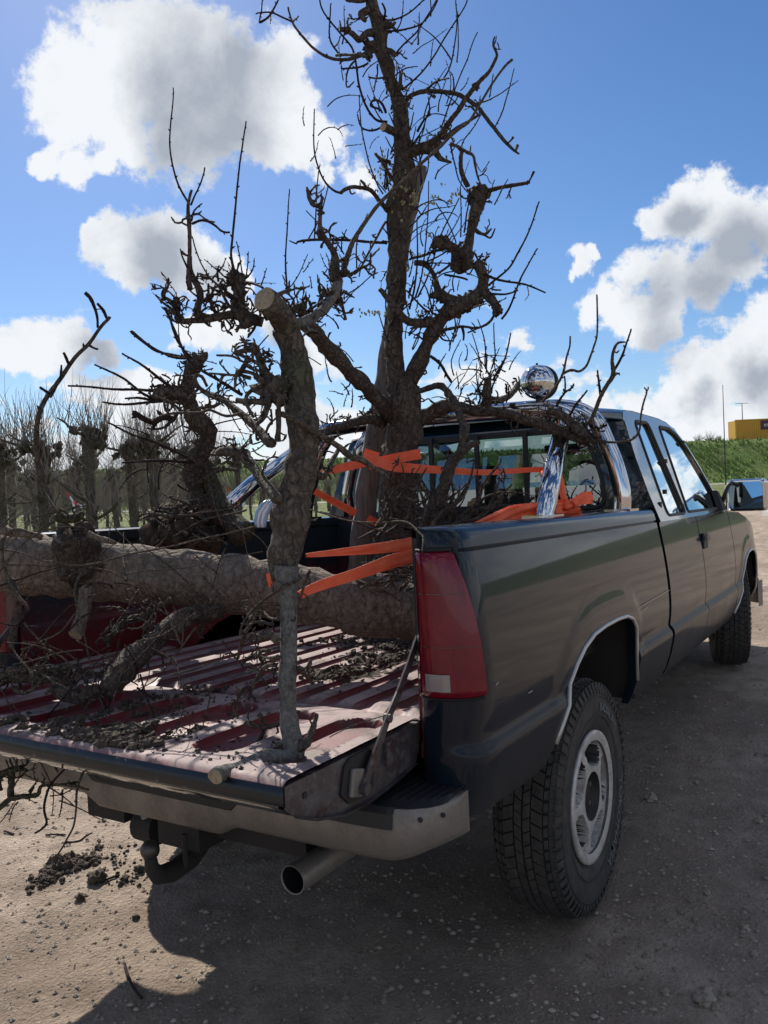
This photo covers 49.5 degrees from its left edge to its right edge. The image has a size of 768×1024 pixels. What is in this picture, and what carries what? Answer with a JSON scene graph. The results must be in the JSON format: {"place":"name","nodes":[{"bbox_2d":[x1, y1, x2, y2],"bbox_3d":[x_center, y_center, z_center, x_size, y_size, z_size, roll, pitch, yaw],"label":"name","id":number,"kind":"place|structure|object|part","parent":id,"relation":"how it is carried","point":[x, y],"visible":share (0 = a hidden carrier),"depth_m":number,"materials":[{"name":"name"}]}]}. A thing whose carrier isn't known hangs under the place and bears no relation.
{"place":"outdoors","nodes":[
{"label":"outdoors","id":0,"kind":"place"},
{"bbox_2d":[7,484,727,531],"bbox_3d":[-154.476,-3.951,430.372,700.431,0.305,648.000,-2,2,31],"label":"grass field","id":1,"kind":"structure","parent":0,"point":[245,514],"depth_m":59.13,"materials":[{"name":"green plant"}]},
{"bbox_2d":[0,429,37,527],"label":"pear tree","id":2,"kind":"object","parent":1,"relation":"on","point":[14,505],"visible":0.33,"depth_m":24.13,"materials":[{"name":"brown plant"}]},
{"bbox_2d":[15,473,28,529],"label":"pear tree","id":3,"kind":"object","parent":1,"relation":"on","point":[25,523],"visible":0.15,"depth_m":45.95,"materials":[{"name":"brown plant"}]},
{"bbox_2d":[0,389,54,529],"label":"pear tree","id":4,"kind":"object","parent":1,"relation":"on","point":[4,463],"visible":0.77,"depth_m":16.93,"materials":[{"name":"brown plant"}]},
{"bbox_2d":[6,429,67,531],"bbox_3d":[-9.315,-0.519,22.095,1.745,3.691,1.727,-3,2,2],"label":"pear tree","id":5,"kind":"object","parent":1,"relation":"on","point":[30,488],"visible":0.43,"depth_m":21.97,"materials":[{"name":"brown plant"}]},
{"bbox_2d":[0,371,84,531],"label":"pear tree","id":6,"kind":"object","parent":1,"relation":"on","point":[42,499],"visible":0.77,"depth_m":15.37,"materials":[{"name":"brown plant"}]},
{"bbox_2d":[25,455,67,531],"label":"pear tree","id":7,"kind":"object","parent":1,"relation":"on","point":[53,483],"visible":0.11,"depth_m":37.32,"materials":[{"name":"brown plant"}]},
{"bbox_2d":[56,437,84,524],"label":"pear tree","id":8,"kind":"object","parent":1,"relation":"on","point":[71,467],"visible":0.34,"depth_m":24.94,"materials":[{"name":"brown plant"}]},
{"bbox_2d":[24,376,132,528],"bbox_3d":[-5.364,-0.608,14.587,2.064,3.875,1.522,-2,2,28],"label":"pear tree","id":9,"kind":"object","parent":1,"relation":"on","point":[93,439],"visible":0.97,"depth_m":14.40,"materials":[{"name":"brown plant"}]},
{"bbox_2d":[67,492,81,510],"bbox_3d":[-5.022,-0.178,13.506,0.243,0.321,0.018,-3,2,0],"label":"barrier tape","id":10,"kind":"object","parent":9,"relation":"attached to","point":[74,503],"visible":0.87,"depth_m":13.51,"materials":[{"name":"multicoloured"}]},
{"bbox_2d":[60,422,114,523],"bbox_3d":[-8.906,-0.781,24.811,1.797,4.121,1.886,-4,2,-28],"label":"pear tree","id":11,"kind":"object","parent":1,"relation":"on","point":[75,454],"visible":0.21,"depth_m":24.49,"materials":[{"name":"brown plant"}]},
{"bbox_2d":[94,464,116,526],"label":"pear tree","id":12,"kind":"object","parent":1,"relation":"on","point":[108,497],"visible":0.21,"depth_m":45.94,"materials":[{"name":"brown plant"}]},
{"bbox_2d":[96,445,126,527],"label":"pear tree","id":13,"kind":"object","parent":1,"relation":"on","point":[111,487],"visible":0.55,"depth_m":31.27,"materials":[{"name":"brown plant"}]},
{"bbox_2d":[105,475,126,525],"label":"pear tree","id":14,"kind":"object","parent":1,"relation":"on","point":[120,479],"visible":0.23,"depth_m":45.95,"materials":[{"name":"brown plant"}]},
{"bbox_2d":[77,395,163,527],"bbox_3d":[-5.556,-0.690,17.865,1.623,3.866,1.985,-3,2,-12],"label":"pear tree","id":15,"kind":"object","parent":1,"relation":"on","point":[128,443],"visible":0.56,"depth_m":17.90,"materials":[{"name":"brown plant"}]},
{"bbox_2d":[106,430,149,522],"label":"pear tree","id":16,"kind":"object","parent":1,"relation":"on","point":[121,468],"visible":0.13,"depth_m":26.88,"materials":[{"name":"brown plant"}]},
{"bbox_2d":[139,477,148,524],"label":"pear tree","id":17,"kind":"object","parent":1,"relation":"on","point":[145,502],"visible":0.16,"depth_m":45.94,"materials":[{"name":"brown plant"}]},
{"bbox_2d":[113,399,184,525],"bbox_3d":[-4.557,-0.731,16.819,1.704,3.909,1.788,-4,2,-32],"label":"pear tree","id":18,"kind":"object","parent":1,"relation":"on","point":[153,467],"visible":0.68,"depth_m":16.88,"materials":[{"name":"brown plant"}]},
{"bbox_2d":[141,424,186,520],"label":"pear tree","id":19,"kind":"object","parent":1,"relation":"on","point":[165,463],"visible":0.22,"depth_m":22.80,"materials":[{"name":"brown plant"}]},
{"bbox_2d":[148,434,190,503],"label":"pear tree","id":20,"kind":"object","parent":1,"relation":"on","point":[171,472],"visible":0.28,"depth_m":28.24,"materials":[{"name":"brown plant"}]},
{"bbox_2d":[159,405,223,510],"bbox_3d":[-5.152,-1.046,22.137,2.038,4.356,2.060,-3,2,-3],"label":"pear tree","id":21,"kind":"object","parent":1,"relation":"on","point":[184,449],"visible":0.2,"depth_m":21.94,"materials":[{"name":"brown plant"}]},
{"bbox_2d":[209,433,232,496],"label":"pear tree","id":22,"kind":"object","parent":1,"relation":"on","point":[216,460],"visible":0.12,"depth_m":23.76,"materials":[{"name":"brown plant"}]},
{"bbox_2d":[219,473,228,494],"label":"pear tree","id":23,"kind":"object","parent":1,"relation":"on","point":[223,482],"visible":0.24,"depth_m":46.02,"materials":[{"name":"brown plant"}]},
{"bbox_2d":[215,425,254,514],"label":"pear tree","id":24,"kind":"object","parent":1,"relation":"on","point":[236,463],"visible":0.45,"depth_m":30.25,"materials":[{"name":"brown plant"}]},
{"bbox_2d":[242,470,259,519],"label":"pear tree","id":25,"kind":"object","parent":1,"relation":"on","point":[250,507],"visible":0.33,"depth_m":45.93,"materials":[{"name":"brown plant"}]},
{"bbox_2d":[256,479,273,502],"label":"pear tree","id":26,"kind":"object","parent":1,"relation":"on","point":[264,495],"visible":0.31,"depth_m":45.96,"materials":[{"name":"brown plant"}]},
{"bbox_2d":[266,476,280,497],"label":"pear tree","id":27,"kind":"object","parent":1,"relation":"on","point":[272,483],"visible":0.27,"depth_m":45.93,"materials":[{"name":"brown plant"}]},
{"bbox_2d":[314,487,321,516],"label":"pear tree","id":28,"kind":"object","parent":1,"relation":"on","point":[315,503],"visible":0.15,"depth_m":45.93,"materials":[{"name":"brown plant"}]},
{"bbox_2d":[320,478,333,510],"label":"pear tree","id":29,"kind":"object","parent":1,"relation":"on","point":[327,492],"visible":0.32,"depth_m":56.95,"materials":[{"name":"brown plant"}]},
{"bbox_2d":[322,478,335,512],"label":"pear tree","id":30,"kind":"object","parent":1,"relation":"on","point":[328,488],"visible":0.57,"depth_m":45.96,"materials":[{"name":"brown plant"}]},
{"bbox_2d":[20,483,724,516],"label":"road","id":31,"kind":"structure","parent":0,"point":[326,502],"depth_m":98.96,"materials":[{"name":"grey"}]},
{"bbox_2d":[0,503,767,1023],"bbox_3d":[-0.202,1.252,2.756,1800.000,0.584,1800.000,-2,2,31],"label":"ground","id":32,"kind":"structure","parent":0,"point":[724,707],"depth_m":2.94,"materials":[{"name":"grey gravel"}]},
{"bbox_2d":[45,833,65,835],"bbox_3d":[-1.504,1.480,3.817,0.097,0.012,0.019,-2,2,6],"label":"dry twig","id":33,"kind":"object","parent":32,"relation":"on","point":[51,834],"visible":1,"depth_m":3.82,"materials":[{"name":"wood"}]},
{"bbox_2d":[74,892,85,900],"bbox_3d":[-1.169,1.479,3.196,0.047,0.034,0.041,-2,2,31],"label":"clod","id":34,"kind":"object","parent":32,"relation":"on","point":[79,896],"visible":1,"depth_m":3.19,"materials":[{"name":"soil"}]},
{"bbox_2d":[25,840,147,894],"bbox_3d":[-1.165,1.454,3.477,0.568,0.075,0.482,-2,2,6],"label":"soil heap","id":35,"kind":"object","parent":32,"relation":"on","point":[58,866],"visible":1,"depth_m":3.44,"materials":[{"name":"brown soil"}]},
{"bbox_2d":[86,867,107,884],"bbox_3d":[-1.158,1.466,3.344,0.095,0.067,0.074,-2,2,31],"label":"clod","id":36,"kind":"object","parent":32,"relation":"on","point":[98,875],"visible":1,"depth_m":3.32,"materials":[{"name":"soil"}]},
{"bbox_2d":[100,874,119,881],"bbox_3d":[-1.103,1.473,3.345,0.079,0.013,0.011,-4,2,-34],"label":"dry twig","id":37,"kind":"object","parent":32,"relation":"on","point":[112,877],"visible":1,"depth_m":3.35,"materials":[{"name":"brown wood"}]},
{"bbox_2d":[119,874,129,881],"bbox_3d":[-1.036,1.465,3.324,0.037,0.027,0.038,-2,2,8],"label":"clod","id":38,"kind":"object","parent":32,"relation":"on","point":[125,877],"visible":1,"depth_m":3.31,"materials":[{"name":"soil"}]},
{"bbox_2d":[123,964,142,998],"bbox_3d":[-0.803,1.491,2.647,0.019,0.016,0.227,-4,2,-30],"label":"dry twig","id":39,"kind":"object","parent":32,"relation":"on","point":[131,983],"visible":1,"depth_m":2.62,"materials":[{"name":"wood"}]},
{"bbox_2d":[132,914,139,919],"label":"clod","id":40,"kind":"object","parent":32,"relation":"on","point":[135,916],"visible":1,"depth_m":3.06,"materials":[{"name":"soil"}]},
{"bbox_2d":[133,864,143,872],"bbox_3d":[-1.000,1.459,3.398,0.049,0.037,0.043,-3,2,-1],"label":"clod","id":41,"kind":"object","parent":32,"relation":"on","point":[139,868],"visible":0.98,"depth_m":3.39,"materials":[{"name":"soil"}]},
{"bbox_2d":[0,385,767,918],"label":"pickup truck","id":42,"kind":"object","parent":32,"relation":"on","point":[544,633],"visible":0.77,"depth_m":2.58,"materials":[{"name":"paint"}]},
{"bbox_2d":[0,537,225,864],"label":"fallen limb","id":43,"kind":"object","parent":42,"relation":"on","point":[125,667],"visible":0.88,"depth_m":2.31,"materials":[{"name":"brown wood"}]},
{"bbox_2d":[68,307,259,554],"bbox_3d":[-0.801,-0.252,3.180,0.670,0.981,0.586,-3,2,5],"label":"mossy tree","id":44,"kind":"object","parent":42,"relation":"on","point":[194,462],"visible":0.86,"depth_m":3.14,"materials":[{"name":"brown plant"}]},
{"bbox_2d":[0,292,415,720],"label":"lying trunk","id":45,"kind":"object","parent":42,"relation":"on","point":[60,563],"visible":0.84,"depth_m":2.62,"materials":[{"name":"brown plant"}]},
{"bbox_2d":[0,630,416,769],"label":"loose soil","id":46,"kind":"structure","parent":42,"relation":"on","point":[121,735],"depth_m":2.22,"materials":[{"name":"brown soil"}]},
{"bbox_2d":[131,58,512,783],"bbox_3d":[-0.067,-0.357,2.094,1.111,1.892,0.720,-3,2,-11],"label":"sawn tree","id":47,"kind":"object","parent":42,"relation":"on","point":[291,388],"visible":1,"depth_m":2.04,"materials":[{"name":"brown plant"}]},
{"bbox_2d":[253,500,273,527],"bbox_3d":[-0.335,0.004,2.350,0.068,0.079,0.017,-3,2,1],"label":"bar","id":48,"kind":"object","parent":47,"relation":"hanging from","point":[262,511],"visible":0.91,"depth_m":2.34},
{"bbox_2d":[266,549,412,598],"bbox_3d":[-0.026,0.142,2.186,0.641,0.103,0.066,-4,2,-43],"label":"lashing strap","id":49,"kind":"object","parent":47,"relation":"attached to","point":[392,561],"visible":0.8,"depth_m":2.17,"materials":[{"name":"orange fabric"}]},
{"bbox_2d":[305,537,411,556],"bbox_3d":[-0.010,0.090,2.233,0.519,0.044,0.020,-4,2,-45],"label":"lashing strap","id":50,"kind":"object","parent":47,"relation":"attached to","point":[393,546],"visible":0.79,"depth_m":2.20,"materials":[{"name":"orange fabric"}]},
{"bbox_2d":[310,509,423,552],"bbox_3d":[-0.055,0.039,2.037,0.243,0.098,0.504,-3,2,-6],"label":"bare twig","id":51,"kind":"object","parent":47,"relation":"attached to","point":[351,520],"visible":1,"depth_m":2.09,"materials":[{"name":"wood"}]},
{"bbox_2d":[378,423,389,519],"bbox_3d":[0.007,-0.073,3.873,0.100,0.767,0.167,-2,2,31],"label":"wooden post","id":52,"kind":"object","parent":42,"relation":"on","point":[382,480],"visible":0.04,"depth_m":3.86,"materials":[{"name":"brown wood"}]},
{"bbox_2d":[348,165,426,570],"bbox_3d":[0.005,-0.562,3.645,0.458,1.889,0.111,-3,2,-16],"label":"wooden stake","id":53,"kind":"object","parent":42,"relation":"on","point":[368,480],"visible":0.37,"depth_m":3.60,"materials":[{"name":"brown wood"}]},
{"bbox_2d":[256,0,648,578],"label":"standing tree","id":54,"kind":"object","parent":42,"relation":"on","point":[404,415],"visible":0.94,"depth_m":3.31,"materials":[{"name":"brown plant"}]},
{"bbox_2d":[313,489,377,525],"bbox_3d":[-0.139,-0.006,3.359,0.038,0.190,0.408,-1,2,42],"label":"lashing strap","id":55,"kind":"object","parent":54,"relation":"attached to","point":[348,509],"visible":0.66,"depth_m":3.33,"materials":[{"name":"orange fabric"}]},
{"bbox_2d":[320,448,543,474],"bbox_3d":[0.194,-0.202,3.291,0.906,0.134,0.186,-3,2,0],"label":"lashing strap","id":56,"kind":"object","parent":54,"relation":"attached to","point":[377,460],"visible":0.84,"depth_m":3.25,"materials":[{"name":"orange fabric"}]},
{"bbox_3d":[0.464,-0.198,4.295,1.378,0.407,0.070,-2,2,31],"label":"rear window","id":57,"kind":"part","parent":42,"relation":"part of","materials":[{"name":"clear glass"}]},
{"bbox_2d":[474,470,592,522],"bbox_3d":[0.514,-0.056,2.972,0.178,0.210,0.645,-1,2,42],"label":"lashing strap","id":58,"kind":"object","parent":42,"relation":"attached to","point":[565,505],"visible":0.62,"depth_m":3.02,"materials":[{"name":"orange fabric"}]},
{"bbox_2d":[520,363,557,400],"bbox_3d":[0.669,-0.541,3.621,0.152,0.212,0.149,-2,2,31],"label":"spot lamp","id":59,"kind":"object","parent":42,"relation":"on","point":[538,382],"visible":0.96,"depth_m":3.57,"materials":[{"name":"silver metal"}]},
{"bbox_3d":[1.658,-0.237,4.645,0.176,0.512,1.449,-2,2,31],"label":"side window","id":60,"kind":"part","parent":42,"relation":"part of","materials":[{"name":"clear glass"}]},
{"bbox_3d":[1.971,0.359,4.936,0.090,0.721,0.993,-2,2,31],"label":"door","id":61,"kind":"part","parent":42,"relation":"part of","materials":[{"name":"paint"}]},
{"bbox_2d":[5,436,767,515],"bbox_3d":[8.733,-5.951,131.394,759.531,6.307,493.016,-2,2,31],"label":"dike","id":62,"kind":"structure","parent":32,"relation":"on","point":[745,454],"depth_m":114.98,"materials":[{"name":"green plant"}]},
{"bbox_2d":[702,431,715,440],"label":"bare bush","id":63,"kind":"object","parent":62,"relation":"on","point":[710,438],"visible":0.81,"depth_m":123.78,"materials":[{"name":"brown plant"}]},
{"bbox_2d":[728,418,767,439],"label":"site container","id":64,"kind":"object","parent":62,"relation":"on","point":[749,428],"visible":0.91,"depth_m":124.38,"materials":[{"name":"yellow metal"}]},
{"bbox_2d":[605,939,611,945],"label":"stone","id":65,"kind":"object","parent":32,"relation":"on","point":[607,942],"visible":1,"depth_m":2.70,"materials":[{"name":"grey stone"}]},
{"bbox_2d":[644,792,656,801],"bbox_3d":[1.211,1.299,3.780,0.059,0.044,0.061,-2,2,13],"label":"stone","id":66,"kind":"object","parent":32,"relation":"on","point":[650,797],"visible":1,"depth_m":3.77,"materials":[{"name":"grey stone"}]},
{"bbox_2d":[660,987,670,995],"bbox_3d":[0.824,1.403,2.432,0.030,0.019,0.031,-3,2,-20],"label":"stone","id":67,"kind":"object","parent":32,"relation":"on","point":[665,991],"visible":1,"depth_m":2.43,"materials":[{"name":"grey stone"}]},
{"bbox_2d":[691,985,716,1007],"bbox_3d":[0.920,1.392,2.392,0.069,0.045,0.079,-2,2,9],"label":"stone","id":68,"kind":"object","parent":32,"relation":"on","point":[703,996],"visible":1,"depth_m":2.38,"materials":[{"name":"grey stone"}]},
{"bbox_2d":[703,889,709,895],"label":"stone","id":69,"kind":"object","parent":32,"relation":"on","point":[706,892],"visible":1,"depth_m":2.94,"materials":[{"name":"grey stone"}]},
{"bbox_2d":[739,924,749,931],"bbox_3d":[1.185,1.365,2.735,0.033,0.026,0.041,-2,2,14],"label":"stone","id":70,"kind":"object","parent":32,"relation":"on","point":[744,927],"visible":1,"depth_m":2.73,"materials":[{"name":"grey stone"}]},
{"bbox_2d":[750,949,757,958],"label":"stone","id":71,"kind":"object","parent":32,"relation":"on","point":[754,953],"visible":1,"depth_m":2.59,"materials":[{"name":"grey stone"}]},
{"bbox_2d":[753,816,763,823],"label":"stone","id":72,"kind":"object","parent":32,"relation":"on","point":[756,819],"visible":1,"depth_m":3.50,"materials":[{"name":"grey stone"}]},
{"bbox_2d":[762,511,767,515],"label":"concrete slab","id":73,"kind":"structure","parent":32,"relation":"on","point":[764,513],"depth_m":17.45,"materials":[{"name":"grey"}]},
{"bbox_2d":[0,0,767,471],"label":"sky","id":74,"kind":"structure","parent":0,"point":[641,126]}
]}

